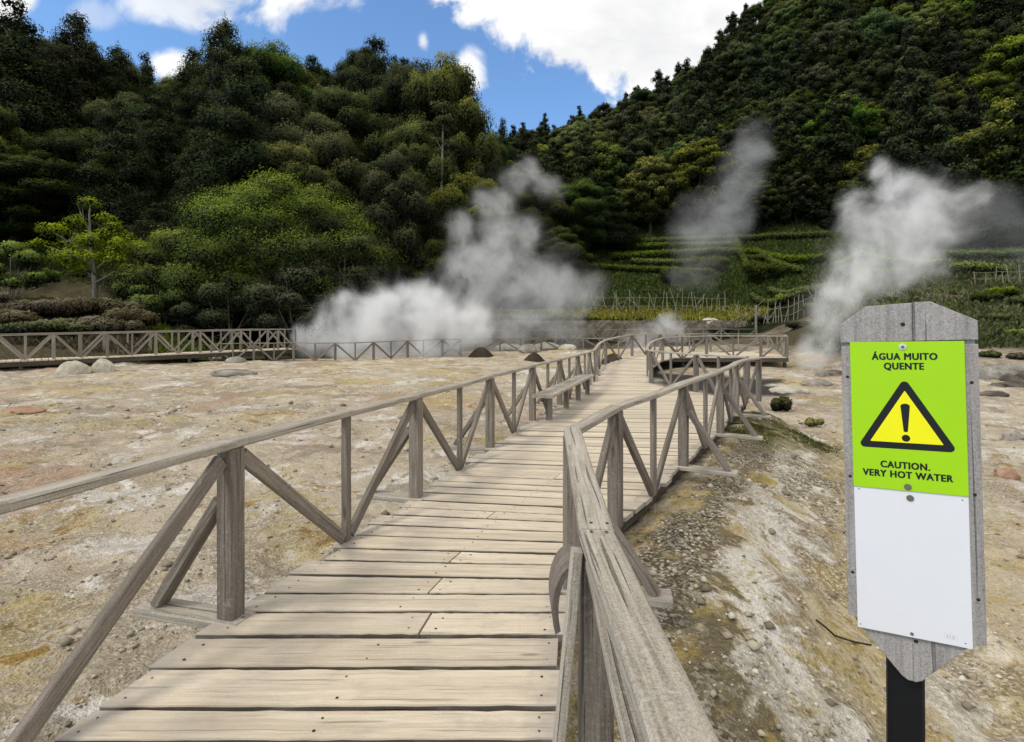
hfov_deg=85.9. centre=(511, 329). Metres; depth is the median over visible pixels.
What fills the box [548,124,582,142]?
hillside tree
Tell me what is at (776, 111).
conifer tree
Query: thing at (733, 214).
conifer tree
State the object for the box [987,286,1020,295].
round bush
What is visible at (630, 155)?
conifer tree
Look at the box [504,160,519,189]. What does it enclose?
hillside tree
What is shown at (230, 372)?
rock
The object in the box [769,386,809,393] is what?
rock
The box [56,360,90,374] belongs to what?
boulder
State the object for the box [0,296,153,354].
undergrowth
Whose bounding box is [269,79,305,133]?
conifer tree
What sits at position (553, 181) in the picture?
hillside tree
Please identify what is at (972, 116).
conifer tree
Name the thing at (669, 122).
conifer tree
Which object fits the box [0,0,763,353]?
sky
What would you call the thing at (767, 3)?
hillside tree
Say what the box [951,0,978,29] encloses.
hillside tree
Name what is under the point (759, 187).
hillside tree
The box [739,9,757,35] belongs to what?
conifer tree
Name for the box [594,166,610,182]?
hillside tree
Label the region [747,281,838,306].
hedge row
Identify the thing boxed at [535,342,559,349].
rock
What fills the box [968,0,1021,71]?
conifer tree
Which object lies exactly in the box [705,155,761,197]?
hillside tree
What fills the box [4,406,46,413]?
rock
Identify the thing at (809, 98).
hillside tree
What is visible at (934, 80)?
hillside tree
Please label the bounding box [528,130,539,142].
conifer tree
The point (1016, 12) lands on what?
conifer tree
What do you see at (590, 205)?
broadleaf tree
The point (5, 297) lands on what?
heath bush
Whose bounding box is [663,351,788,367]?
viewing platform
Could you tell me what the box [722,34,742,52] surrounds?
hillside tree
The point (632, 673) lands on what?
wooden railing
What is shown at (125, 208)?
conifer tree
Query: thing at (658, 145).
conifer tree
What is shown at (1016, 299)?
round bush
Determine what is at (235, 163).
conifer tree
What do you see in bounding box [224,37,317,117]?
broadleaf tree
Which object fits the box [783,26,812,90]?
conifer tree
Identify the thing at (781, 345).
wooden railing
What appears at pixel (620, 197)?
hillside tree
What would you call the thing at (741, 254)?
hedge row
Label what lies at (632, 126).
conifer tree
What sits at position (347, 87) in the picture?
conifer tree
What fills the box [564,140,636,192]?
hillside tree
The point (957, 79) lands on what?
conifer tree
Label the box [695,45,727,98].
conifer tree
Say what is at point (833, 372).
rock
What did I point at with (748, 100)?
conifer tree
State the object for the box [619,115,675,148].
hillside tree
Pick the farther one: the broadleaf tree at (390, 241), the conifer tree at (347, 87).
the conifer tree at (347, 87)
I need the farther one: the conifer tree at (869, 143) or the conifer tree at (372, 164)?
the conifer tree at (869, 143)
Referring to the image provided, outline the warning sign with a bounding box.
[840,301,986,741]
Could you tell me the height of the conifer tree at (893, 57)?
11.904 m
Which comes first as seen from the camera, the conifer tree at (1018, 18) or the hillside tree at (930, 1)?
the conifer tree at (1018, 18)
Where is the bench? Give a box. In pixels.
[532,374,593,419]
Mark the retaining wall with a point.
(564, 328)
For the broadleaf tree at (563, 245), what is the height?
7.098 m
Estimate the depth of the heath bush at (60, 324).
24.76 m
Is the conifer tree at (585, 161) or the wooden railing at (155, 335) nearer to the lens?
the wooden railing at (155, 335)
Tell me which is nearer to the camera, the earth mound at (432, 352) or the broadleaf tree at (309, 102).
the earth mound at (432, 352)
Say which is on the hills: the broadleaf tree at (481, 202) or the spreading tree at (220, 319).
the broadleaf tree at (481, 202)
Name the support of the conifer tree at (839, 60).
on the hills
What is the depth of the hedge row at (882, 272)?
39.82 m
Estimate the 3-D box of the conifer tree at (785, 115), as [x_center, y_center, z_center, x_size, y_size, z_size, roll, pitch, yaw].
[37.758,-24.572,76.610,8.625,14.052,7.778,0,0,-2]
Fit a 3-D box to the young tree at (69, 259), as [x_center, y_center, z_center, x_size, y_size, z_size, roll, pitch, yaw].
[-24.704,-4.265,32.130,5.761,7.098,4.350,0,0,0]
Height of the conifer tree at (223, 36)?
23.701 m
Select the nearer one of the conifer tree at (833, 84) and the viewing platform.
the viewing platform
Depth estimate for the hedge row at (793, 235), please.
67.09 m
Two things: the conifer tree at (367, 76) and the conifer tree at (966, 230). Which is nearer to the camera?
the conifer tree at (966, 230)
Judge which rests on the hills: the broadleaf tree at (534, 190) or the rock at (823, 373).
the broadleaf tree at (534, 190)
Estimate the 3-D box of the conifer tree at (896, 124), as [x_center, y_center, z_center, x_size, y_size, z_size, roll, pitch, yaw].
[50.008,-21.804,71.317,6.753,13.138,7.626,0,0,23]
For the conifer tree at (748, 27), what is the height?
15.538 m
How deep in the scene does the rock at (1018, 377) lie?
20.06 m
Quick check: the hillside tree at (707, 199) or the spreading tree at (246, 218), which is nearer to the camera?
the spreading tree at (246, 218)
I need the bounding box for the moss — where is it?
[729,411,840,456]
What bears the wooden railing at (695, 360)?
on the boardwalk at (428, 618)
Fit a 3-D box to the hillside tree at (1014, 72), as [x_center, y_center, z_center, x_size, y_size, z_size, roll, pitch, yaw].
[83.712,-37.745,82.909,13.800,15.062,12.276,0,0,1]
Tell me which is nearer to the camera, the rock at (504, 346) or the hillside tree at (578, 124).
the rock at (504, 346)
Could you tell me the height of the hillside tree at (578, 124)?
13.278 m
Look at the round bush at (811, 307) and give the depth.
37.17 m
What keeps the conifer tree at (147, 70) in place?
on the hills
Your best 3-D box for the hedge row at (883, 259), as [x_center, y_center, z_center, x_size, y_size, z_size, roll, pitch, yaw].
[29.049,-5.407,43.407,2.290,2.179,8.004,0,0,-39]
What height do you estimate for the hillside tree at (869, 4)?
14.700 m
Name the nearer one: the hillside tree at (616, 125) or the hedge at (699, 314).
the hedge at (699, 314)
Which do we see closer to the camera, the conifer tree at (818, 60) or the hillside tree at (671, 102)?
the conifer tree at (818, 60)
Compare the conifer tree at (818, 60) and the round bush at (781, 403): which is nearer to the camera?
the round bush at (781, 403)
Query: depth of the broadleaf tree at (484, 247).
50.22 m
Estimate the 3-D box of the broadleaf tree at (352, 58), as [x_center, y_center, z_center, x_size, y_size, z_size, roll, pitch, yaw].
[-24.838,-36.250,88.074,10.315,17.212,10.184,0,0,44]
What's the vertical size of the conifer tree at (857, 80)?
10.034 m
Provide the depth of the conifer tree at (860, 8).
107.88 m
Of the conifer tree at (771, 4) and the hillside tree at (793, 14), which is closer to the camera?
the hillside tree at (793, 14)
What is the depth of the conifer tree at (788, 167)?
72.10 m
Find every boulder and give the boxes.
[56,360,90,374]
[91,358,115,372]
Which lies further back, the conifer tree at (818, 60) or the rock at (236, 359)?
the conifer tree at (818, 60)
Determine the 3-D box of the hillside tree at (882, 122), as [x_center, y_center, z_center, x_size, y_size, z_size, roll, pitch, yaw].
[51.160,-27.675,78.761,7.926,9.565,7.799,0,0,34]
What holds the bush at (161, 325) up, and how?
on the ground at (32, 631)
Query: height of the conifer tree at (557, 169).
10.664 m
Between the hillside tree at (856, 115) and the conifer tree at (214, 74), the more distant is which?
the hillside tree at (856, 115)
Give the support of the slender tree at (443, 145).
on the hills
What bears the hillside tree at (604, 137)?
on the hills
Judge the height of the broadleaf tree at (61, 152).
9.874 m
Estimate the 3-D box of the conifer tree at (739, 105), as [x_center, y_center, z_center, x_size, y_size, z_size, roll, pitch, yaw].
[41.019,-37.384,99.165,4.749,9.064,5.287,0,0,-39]
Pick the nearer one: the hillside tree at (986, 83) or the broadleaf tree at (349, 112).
the broadleaf tree at (349, 112)
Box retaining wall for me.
[474,320,745,342]
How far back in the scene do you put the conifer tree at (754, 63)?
98.93 m
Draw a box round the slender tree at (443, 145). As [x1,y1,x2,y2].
[420,99,463,316]
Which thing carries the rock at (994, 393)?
on the ground at (32, 631)
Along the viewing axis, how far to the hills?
44.07 m
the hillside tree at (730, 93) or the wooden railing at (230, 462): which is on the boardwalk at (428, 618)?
the wooden railing at (230, 462)
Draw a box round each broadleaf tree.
[0,106,35,198]
[0,127,164,220]
[0,153,85,245]
[0,240,63,302]
[15,34,66,134]
[69,91,176,156]
[75,57,130,92]
[115,231,192,316]
[124,58,156,81]
[153,75,177,96]
[159,65,188,84]
[184,90,344,201]
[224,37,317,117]
[246,140,349,265]
[270,110,377,267]
[271,66,321,111]
[300,83,398,211]
[301,92,319,113]
[313,67,332,83]
[328,47,368,90]
[328,227,415,327]
[332,44,384,77]
[335,150,448,328]
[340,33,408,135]
[364,57,460,166]
[364,120,473,295]
[394,232,466,329]
[401,50,502,189]
[413,170,533,337]
[427,178,517,284]
[439,97,505,181]
[467,130,516,192]
[501,169,571,280]
[525,226,598,293]
[533,177,612,250]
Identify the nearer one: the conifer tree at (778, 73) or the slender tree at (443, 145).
the slender tree at (443, 145)
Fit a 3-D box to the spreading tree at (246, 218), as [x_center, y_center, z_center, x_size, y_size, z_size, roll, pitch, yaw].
[-14.992,-5.021,37.003,16.162,11.852,16.183,0,0,0]
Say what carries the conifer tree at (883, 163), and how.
on the hills
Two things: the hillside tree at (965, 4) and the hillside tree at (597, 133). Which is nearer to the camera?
the hillside tree at (965, 4)
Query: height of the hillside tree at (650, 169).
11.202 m
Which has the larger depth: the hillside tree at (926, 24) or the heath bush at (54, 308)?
the hillside tree at (926, 24)
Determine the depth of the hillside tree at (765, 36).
120.28 m
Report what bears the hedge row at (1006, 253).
on the hills
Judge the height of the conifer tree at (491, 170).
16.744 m
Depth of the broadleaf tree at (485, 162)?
58.07 m
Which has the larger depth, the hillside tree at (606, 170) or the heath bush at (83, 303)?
the hillside tree at (606, 170)
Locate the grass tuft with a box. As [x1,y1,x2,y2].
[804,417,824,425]
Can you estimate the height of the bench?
0.480 m
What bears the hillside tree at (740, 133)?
on the hills
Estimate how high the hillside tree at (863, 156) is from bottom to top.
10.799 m
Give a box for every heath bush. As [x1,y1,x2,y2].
[0,291,17,302]
[0,308,42,323]
[0,321,57,335]
[4,298,84,317]
[31,317,94,334]
[45,295,103,316]
[72,314,108,331]
[82,297,143,314]
[98,318,146,334]
[102,306,160,326]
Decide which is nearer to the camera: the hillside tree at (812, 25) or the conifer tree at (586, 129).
the conifer tree at (586, 129)
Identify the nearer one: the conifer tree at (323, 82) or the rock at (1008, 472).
the rock at (1008, 472)
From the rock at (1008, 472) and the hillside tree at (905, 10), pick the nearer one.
the rock at (1008, 472)
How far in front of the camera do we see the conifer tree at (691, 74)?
103.44 m
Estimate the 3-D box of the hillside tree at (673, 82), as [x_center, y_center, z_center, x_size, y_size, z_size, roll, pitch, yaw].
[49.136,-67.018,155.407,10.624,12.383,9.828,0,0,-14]
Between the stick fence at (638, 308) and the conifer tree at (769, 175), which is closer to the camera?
the stick fence at (638, 308)
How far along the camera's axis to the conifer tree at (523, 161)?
71.82 m
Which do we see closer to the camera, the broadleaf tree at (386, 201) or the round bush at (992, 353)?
the round bush at (992, 353)
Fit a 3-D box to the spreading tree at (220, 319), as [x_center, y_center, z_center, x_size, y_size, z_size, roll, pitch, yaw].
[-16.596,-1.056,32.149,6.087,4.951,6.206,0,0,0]
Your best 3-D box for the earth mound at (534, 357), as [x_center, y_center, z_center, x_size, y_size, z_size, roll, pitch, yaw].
[1.096,1.377,27.303,1.488,0.512,1.338,0,0,0]
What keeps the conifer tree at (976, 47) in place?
on the hills
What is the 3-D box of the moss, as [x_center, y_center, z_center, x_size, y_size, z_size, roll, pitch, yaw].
[5.308,2.055,10.402,1.890,0.678,4.260,0,0,29]
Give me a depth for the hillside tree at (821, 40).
94.74 m
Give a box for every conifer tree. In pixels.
[0,0,87,221]
[24,9,115,180]
[56,93,167,254]
[89,202,182,290]
[93,38,151,107]
[130,50,170,113]
[133,95,187,222]
[140,116,218,237]
[162,46,206,120]
[166,53,321,312]
[168,86,203,153]
[172,46,240,202]
[176,11,259,143]
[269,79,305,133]
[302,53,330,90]
[315,67,337,99]
[337,158,417,325]
[343,73,356,94]
[351,69,369,96]
[352,129,385,208]
[360,157,433,312]
[389,55,400,73]
[398,57,411,69]
[455,152,529,293]
[496,119,516,163]
[507,124,518,141]
[510,134,519,158]
[511,126,530,164]
[512,154,541,243]
[517,122,528,132]
[524,139,547,171]
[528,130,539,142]
[534,123,548,145]
[540,113,550,134]
[542,140,562,175]
[543,130,549,143]
[546,141,569,184]
[554,166,565,183]
[563,114,575,129]
[565,144,579,184]
[567,131,606,207]
[570,125,592,161]
[574,105,584,118]
[576,182,647,250]
[588,129,596,144]
[615,132,648,224]
[616,95,630,133]
[618,103,655,149]
[644,124,661,148]
[650,68,663,95]
[655,140,664,150]
[659,75,672,95]
[661,111,680,146]
[668,57,693,106]
[672,61,682,79]
[672,94,719,217]
[676,62,723,134]
[677,67,712,125]
[680,124,691,139]
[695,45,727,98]
[702,149,762,236]
[710,121,719,134]
[711,29,727,58]
[716,122,722,135]
[717,11,740,44]
[721,97,738,127]
[733,141,748,161]
[735,33,770,109]
[736,98,743,114]
[738,18,755,45]
[738,83,755,113]
[739,1,748,22]
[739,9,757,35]
[739,32,753,60]
[743,106,753,143]
[746,110,778,184]
[752,149,794,225]
[758,44,793,103]
[761,120,805,219]
[767,98,793,140]
[768,0,780,10]
[772,103,808,160]
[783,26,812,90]
[792,140,811,196]
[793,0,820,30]
[794,87,814,136]
[795,89,870,222]
[812,87,829,119]
[813,54,825,89]
[816,164,856,229]
[817,0,849,57]
[824,34,853,98]
[828,79,841,99]
[842,0,860,29]
[850,36,873,77]
[850,75,864,95]
[851,124,914,239]
[853,0,865,17]
[862,127,878,149]
[864,31,893,97]
[864,69,973,246]
[871,85,885,106]
[877,63,911,144]
[881,24,938,110]
[884,112,907,142]
[888,39,900,63]
[897,0,923,13]
[921,12,973,79]
[927,97,957,146]
[933,151,960,236]
[936,154,1002,247]
[941,84,955,128]
[951,71,964,92]
[953,83,989,136]
[956,149,995,242]
[957,16,971,42]
[965,38,985,73]
[966,4,979,29]
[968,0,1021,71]
[970,55,1023,247]
[999,0,1023,26]
[1006,29,1023,82]
[1014,14,1022,27]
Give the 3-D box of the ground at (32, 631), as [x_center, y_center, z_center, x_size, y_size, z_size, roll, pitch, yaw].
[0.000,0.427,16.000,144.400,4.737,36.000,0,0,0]
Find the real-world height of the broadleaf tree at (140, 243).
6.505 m
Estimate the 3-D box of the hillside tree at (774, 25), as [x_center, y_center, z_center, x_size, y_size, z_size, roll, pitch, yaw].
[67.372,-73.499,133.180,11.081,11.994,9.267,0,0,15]
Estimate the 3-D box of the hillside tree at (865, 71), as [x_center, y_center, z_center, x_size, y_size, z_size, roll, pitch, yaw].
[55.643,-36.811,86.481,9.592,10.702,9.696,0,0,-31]
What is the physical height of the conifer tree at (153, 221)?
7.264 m
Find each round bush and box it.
[584,277,605,291]
[658,266,692,282]
[688,254,728,270]
[741,258,788,283]
[770,396,792,411]
[785,320,809,328]
[802,302,821,312]
[871,301,900,305]
[968,291,1006,301]
[978,350,1001,357]
[983,335,997,340]
[985,312,1010,320]
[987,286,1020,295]
[1003,329,1023,334]
[1006,296,1023,304]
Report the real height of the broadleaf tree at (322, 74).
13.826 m
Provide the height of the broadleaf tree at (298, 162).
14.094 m
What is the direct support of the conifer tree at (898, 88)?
on the hills
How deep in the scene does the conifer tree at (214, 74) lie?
52.78 m
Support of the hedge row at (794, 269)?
on the hills
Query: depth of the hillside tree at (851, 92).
81.28 m
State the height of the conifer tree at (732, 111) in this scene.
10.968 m
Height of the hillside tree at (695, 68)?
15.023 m
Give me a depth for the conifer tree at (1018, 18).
93.40 m
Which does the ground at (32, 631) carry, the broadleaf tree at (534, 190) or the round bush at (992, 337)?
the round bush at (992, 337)
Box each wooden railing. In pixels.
[0,329,284,356]
[0,329,295,359]
[0,334,694,741]
[210,339,461,361]
[424,329,756,345]
[457,338,650,350]
[549,357,770,741]
[645,335,788,398]
[689,333,787,354]
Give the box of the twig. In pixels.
[816,619,871,645]
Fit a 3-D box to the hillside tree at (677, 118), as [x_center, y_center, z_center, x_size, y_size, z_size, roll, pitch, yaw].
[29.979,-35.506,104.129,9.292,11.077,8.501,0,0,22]
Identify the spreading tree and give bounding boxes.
[101,225,276,329]
[104,268,208,325]
[134,166,408,335]
[168,272,274,342]
[224,261,363,347]
[264,212,406,345]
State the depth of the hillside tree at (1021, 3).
95.23 m
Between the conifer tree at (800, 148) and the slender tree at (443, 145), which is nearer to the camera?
the slender tree at (443, 145)
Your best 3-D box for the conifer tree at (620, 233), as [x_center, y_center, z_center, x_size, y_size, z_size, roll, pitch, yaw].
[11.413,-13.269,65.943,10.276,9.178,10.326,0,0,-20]
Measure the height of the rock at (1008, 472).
0.260 m
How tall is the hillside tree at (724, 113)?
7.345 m
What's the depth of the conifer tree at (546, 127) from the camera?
162.16 m
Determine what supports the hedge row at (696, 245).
on the hills
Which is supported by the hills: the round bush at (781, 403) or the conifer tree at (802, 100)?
the conifer tree at (802, 100)
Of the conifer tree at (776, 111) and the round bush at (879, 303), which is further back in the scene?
the conifer tree at (776, 111)
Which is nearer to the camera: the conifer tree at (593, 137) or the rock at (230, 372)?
the rock at (230, 372)
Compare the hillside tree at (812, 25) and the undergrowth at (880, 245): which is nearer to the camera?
the undergrowth at (880, 245)
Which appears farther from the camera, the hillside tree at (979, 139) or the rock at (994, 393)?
the hillside tree at (979, 139)
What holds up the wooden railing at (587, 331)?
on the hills
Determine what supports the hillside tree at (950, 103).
on the hills
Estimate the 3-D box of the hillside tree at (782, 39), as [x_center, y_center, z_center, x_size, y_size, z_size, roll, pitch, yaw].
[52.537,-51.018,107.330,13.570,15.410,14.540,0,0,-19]
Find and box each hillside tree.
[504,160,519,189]
[514,144,550,162]
[517,168,570,240]
[528,128,544,139]
[547,134,578,150]
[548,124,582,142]
[548,125,568,139]
[560,121,590,133]
[561,144,578,163]
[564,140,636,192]
[568,115,589,127]
[579,133,622,161]
[585,118,602,125]
[586,101,614,119]
[586,131,601,136]
[588,123,598,129]
[594,120,612,131]
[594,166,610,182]
[596,109,647,143]
[599,108,618,125]
[610,137,661,189]
[610,188,638,224]
[616,155,686,235]
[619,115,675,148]
[627,86,665,112]
[641,106,664,119]
[645,146,704,222]
[654,136,747,233]
[659,92,673,108]
[660,112,682,134]
[662,94,713,120]
[664,93,684,111]
[670,70,683,91]
[671,141,688,151]
[673,62,728,99]
[682,134,695,144]
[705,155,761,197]
[711,40,752,90]
[714,94,727,110]
[718,106,730,120]
[719,76,770,109]
[719,110,787,163]
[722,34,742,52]
[727,99,768,130]
[736,1,770,29]
[738,34,784,68]
[742,179,781,229]
[743,25,812,77]
[757,5,784,35]
[761,0,783,8]
[763,97,814,135]
[765,0,798,36]
[767,1,782,13]
[775,171,822,222]
[780,0,821,29]
[786,89,818,112]
[788,10,804,30]
[792,62,843,98]
[792,136,822,172]
[801,7,855,37]
[801,94,883,150]
[805,18,868,70]
[825,88,876,105]
[826,143,896,201]
[830,60,896,99]
[832,177,867,226]
[842,7,920,64]
[848,102,902,147]
[856,0,923,13]
[890,3,926,42]
[897,8,951,54]
[919,1,936,13]
[920,1,972,32]
[921,0,952,5]
[924,71,943,84]
[930,85,954,95]
[932,74,965,92]
[932,90,980,132]
[944,126,958,137]
[947,97,1023,208]
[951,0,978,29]
[953,28,999,62]
[955,70,1023,110]
[956,110,989,136]
[961,68,1005,97]
[975,34,1023,86]
[1001,67,1023,76]
[1008,12,1023,35]
[1013,0,1023,24]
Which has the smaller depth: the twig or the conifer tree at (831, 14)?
the twig
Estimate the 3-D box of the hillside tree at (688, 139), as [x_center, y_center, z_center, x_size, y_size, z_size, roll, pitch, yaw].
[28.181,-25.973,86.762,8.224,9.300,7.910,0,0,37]
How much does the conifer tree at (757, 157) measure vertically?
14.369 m
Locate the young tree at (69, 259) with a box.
[24,195,139,298]
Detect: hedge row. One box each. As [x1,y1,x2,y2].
[584,262,715,275]
[610,240,733,250]
[610,246,828,264]
[611,230,828,245]
[630,257,729,266]
[733,237,748,271]
[746,252,804,274]
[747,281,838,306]
[765,284,820,296]
[830,250,943,270]
[839,266,910,283]
[942,247,1023,259]
[944,261,1010,274]
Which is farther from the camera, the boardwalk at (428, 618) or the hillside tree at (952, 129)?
the hillside tree at (952, 129)
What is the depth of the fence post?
40.62 m
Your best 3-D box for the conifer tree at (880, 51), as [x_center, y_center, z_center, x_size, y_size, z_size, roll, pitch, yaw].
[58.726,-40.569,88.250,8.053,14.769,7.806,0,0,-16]
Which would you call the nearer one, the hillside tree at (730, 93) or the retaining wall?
the retaining wall
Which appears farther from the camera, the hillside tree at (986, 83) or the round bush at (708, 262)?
the hillside tree at (986, 83)
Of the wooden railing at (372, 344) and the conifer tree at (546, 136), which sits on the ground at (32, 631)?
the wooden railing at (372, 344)
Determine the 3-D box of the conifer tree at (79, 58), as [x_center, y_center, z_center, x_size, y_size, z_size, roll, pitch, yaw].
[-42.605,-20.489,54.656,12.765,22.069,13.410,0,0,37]
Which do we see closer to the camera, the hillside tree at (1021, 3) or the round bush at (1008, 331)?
the round bush at (1008, 331)
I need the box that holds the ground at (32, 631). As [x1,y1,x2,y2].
[0,303,1023,741]
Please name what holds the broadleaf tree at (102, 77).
on the hills
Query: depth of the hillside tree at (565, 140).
103.55 m
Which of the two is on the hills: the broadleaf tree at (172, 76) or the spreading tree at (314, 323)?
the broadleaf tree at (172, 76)
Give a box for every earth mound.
[414,347,439,355]
[468,347,492,357]
[524,352,544,361]
[601,353,622,364]
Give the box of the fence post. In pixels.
[755,305,756,328]
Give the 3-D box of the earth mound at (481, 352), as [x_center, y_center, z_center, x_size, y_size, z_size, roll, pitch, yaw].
[-1.701,1.274,30.306,1.927,0.640,1.731,0,0,0]
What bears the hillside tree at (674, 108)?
on the hills
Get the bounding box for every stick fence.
[591,289,726,312]
[731,275,863,324]
[972,265,1023,284]
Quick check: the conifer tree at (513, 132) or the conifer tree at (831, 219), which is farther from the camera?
the conifer tree at (513, 132)
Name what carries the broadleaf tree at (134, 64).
on the hills
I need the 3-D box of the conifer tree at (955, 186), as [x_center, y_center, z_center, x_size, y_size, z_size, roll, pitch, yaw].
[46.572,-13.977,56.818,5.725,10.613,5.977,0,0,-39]
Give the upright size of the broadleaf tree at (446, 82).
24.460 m
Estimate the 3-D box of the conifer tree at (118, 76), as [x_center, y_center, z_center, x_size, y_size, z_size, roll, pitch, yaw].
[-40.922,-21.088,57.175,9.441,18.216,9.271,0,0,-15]
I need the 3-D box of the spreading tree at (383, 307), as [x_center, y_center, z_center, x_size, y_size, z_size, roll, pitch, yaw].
[-11.292,-3.041,35.472,8.938,9.154,8.523,0,0,39]
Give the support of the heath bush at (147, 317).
on the ground at (32, 631)
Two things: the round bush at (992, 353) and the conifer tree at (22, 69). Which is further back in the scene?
the conifer tree at (22, 69)
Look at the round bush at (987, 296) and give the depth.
33.50 m
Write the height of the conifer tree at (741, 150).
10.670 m
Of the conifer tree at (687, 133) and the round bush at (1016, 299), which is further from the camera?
the conifer tree at (687, 133)
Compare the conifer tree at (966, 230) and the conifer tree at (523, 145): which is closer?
the conifer tree at (966, 230)
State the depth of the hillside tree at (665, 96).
133.26 m
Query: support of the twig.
on the ground at (32, 631)
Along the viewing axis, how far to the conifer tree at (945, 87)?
80.97 m
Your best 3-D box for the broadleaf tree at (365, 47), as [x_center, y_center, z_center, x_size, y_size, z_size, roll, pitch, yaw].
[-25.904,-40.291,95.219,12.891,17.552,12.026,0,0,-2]
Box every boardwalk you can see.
[0,348,296,370]
[54,352,749,741]
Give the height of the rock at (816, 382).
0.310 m
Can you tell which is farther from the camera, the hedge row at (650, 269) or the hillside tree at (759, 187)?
the hillside tree at (759, 187)
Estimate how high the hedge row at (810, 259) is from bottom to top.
3.500 m
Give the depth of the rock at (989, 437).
12.03 m
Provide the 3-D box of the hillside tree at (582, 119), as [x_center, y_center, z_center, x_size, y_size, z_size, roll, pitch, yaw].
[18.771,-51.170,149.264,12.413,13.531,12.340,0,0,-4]
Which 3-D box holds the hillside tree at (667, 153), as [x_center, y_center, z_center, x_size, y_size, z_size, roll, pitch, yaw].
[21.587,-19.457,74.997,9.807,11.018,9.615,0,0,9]
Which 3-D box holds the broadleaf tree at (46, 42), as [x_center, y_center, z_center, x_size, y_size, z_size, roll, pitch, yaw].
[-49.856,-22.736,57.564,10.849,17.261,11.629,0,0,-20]
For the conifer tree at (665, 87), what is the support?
on the hills
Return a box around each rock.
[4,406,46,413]
[210,369,256,376]
[224,356,247,362]
[495,343,519,349]
[518,344,540,352]
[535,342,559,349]
[558,344,576,348]
[702,318,717,323]
[705,320,734,329]
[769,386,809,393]
[800,379,833,386]
[815,369,829,376]
[826,369,841,375]
[979,366,1005,379]
[980,391,1009,396]
[981,434,999,440]
[984,362,1023,374]
[989,381,1023,387]
[993,466,1020,479]
[999,373,1023,381]
[1001,432,1023,440]
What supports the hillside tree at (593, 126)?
on the hills
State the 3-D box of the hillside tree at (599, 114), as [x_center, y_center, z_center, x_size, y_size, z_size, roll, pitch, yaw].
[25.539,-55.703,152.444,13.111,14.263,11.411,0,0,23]
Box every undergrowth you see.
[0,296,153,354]
[575,213,910,311]
[806,246,1023,353]
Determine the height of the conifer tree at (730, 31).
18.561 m
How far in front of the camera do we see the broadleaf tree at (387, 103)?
59.11 m
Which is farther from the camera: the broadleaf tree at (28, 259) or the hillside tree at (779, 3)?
the hillside tree at (779, 3)
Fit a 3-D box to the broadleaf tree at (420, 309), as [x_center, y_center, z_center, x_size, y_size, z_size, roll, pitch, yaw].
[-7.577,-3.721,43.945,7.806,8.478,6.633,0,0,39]
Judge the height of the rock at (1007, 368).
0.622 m
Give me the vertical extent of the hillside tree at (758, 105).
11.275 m
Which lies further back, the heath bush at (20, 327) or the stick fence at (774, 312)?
the stick fence at (774, 312)
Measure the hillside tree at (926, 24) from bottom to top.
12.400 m
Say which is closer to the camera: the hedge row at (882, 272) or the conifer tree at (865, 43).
the hedge row at (882, 272)
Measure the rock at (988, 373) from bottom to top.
0.660 m
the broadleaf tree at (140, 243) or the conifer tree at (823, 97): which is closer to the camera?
the broadleaf tree at (140, 243)
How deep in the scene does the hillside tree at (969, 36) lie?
87.68 m
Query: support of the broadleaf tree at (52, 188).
on the hills
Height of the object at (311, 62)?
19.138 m
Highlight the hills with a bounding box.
[0,204,1023,353]
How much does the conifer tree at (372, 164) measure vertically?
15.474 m
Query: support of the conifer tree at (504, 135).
on the hills
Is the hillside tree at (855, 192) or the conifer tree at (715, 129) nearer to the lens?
the hillside tree at (855, 192)
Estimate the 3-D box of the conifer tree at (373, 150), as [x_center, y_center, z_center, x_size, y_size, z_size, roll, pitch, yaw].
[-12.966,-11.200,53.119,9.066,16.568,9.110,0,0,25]
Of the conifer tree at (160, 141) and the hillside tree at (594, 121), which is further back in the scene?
the hillside tree at (594, 121)
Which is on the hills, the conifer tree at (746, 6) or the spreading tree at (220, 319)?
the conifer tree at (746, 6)
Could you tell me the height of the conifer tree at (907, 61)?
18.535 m
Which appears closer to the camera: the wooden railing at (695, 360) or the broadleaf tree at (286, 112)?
the wooden railing at (695, 360)
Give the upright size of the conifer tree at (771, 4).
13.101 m
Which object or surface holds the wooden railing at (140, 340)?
on the boardwalk at (19, 363)
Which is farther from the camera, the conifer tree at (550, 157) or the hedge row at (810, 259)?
the conifer tree at (550, 157)
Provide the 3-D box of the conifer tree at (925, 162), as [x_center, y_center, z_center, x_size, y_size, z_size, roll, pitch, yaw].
[41.201,-17.178,55.917,9.534,18.611,11.440,0,0,27]
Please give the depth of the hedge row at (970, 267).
39.84 m
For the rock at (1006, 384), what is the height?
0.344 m
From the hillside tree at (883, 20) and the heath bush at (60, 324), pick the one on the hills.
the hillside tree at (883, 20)
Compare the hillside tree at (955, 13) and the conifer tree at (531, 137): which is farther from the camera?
the conifer tree at (531, 137)
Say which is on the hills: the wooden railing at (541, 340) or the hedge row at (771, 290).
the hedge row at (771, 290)
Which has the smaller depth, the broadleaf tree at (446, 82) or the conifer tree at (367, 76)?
the broadleaf tree at (446, 82)
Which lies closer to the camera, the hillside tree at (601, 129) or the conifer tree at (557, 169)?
the conifer tree at (557, 169)
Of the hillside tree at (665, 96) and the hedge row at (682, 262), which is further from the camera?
the hillside tree at (665, 96)

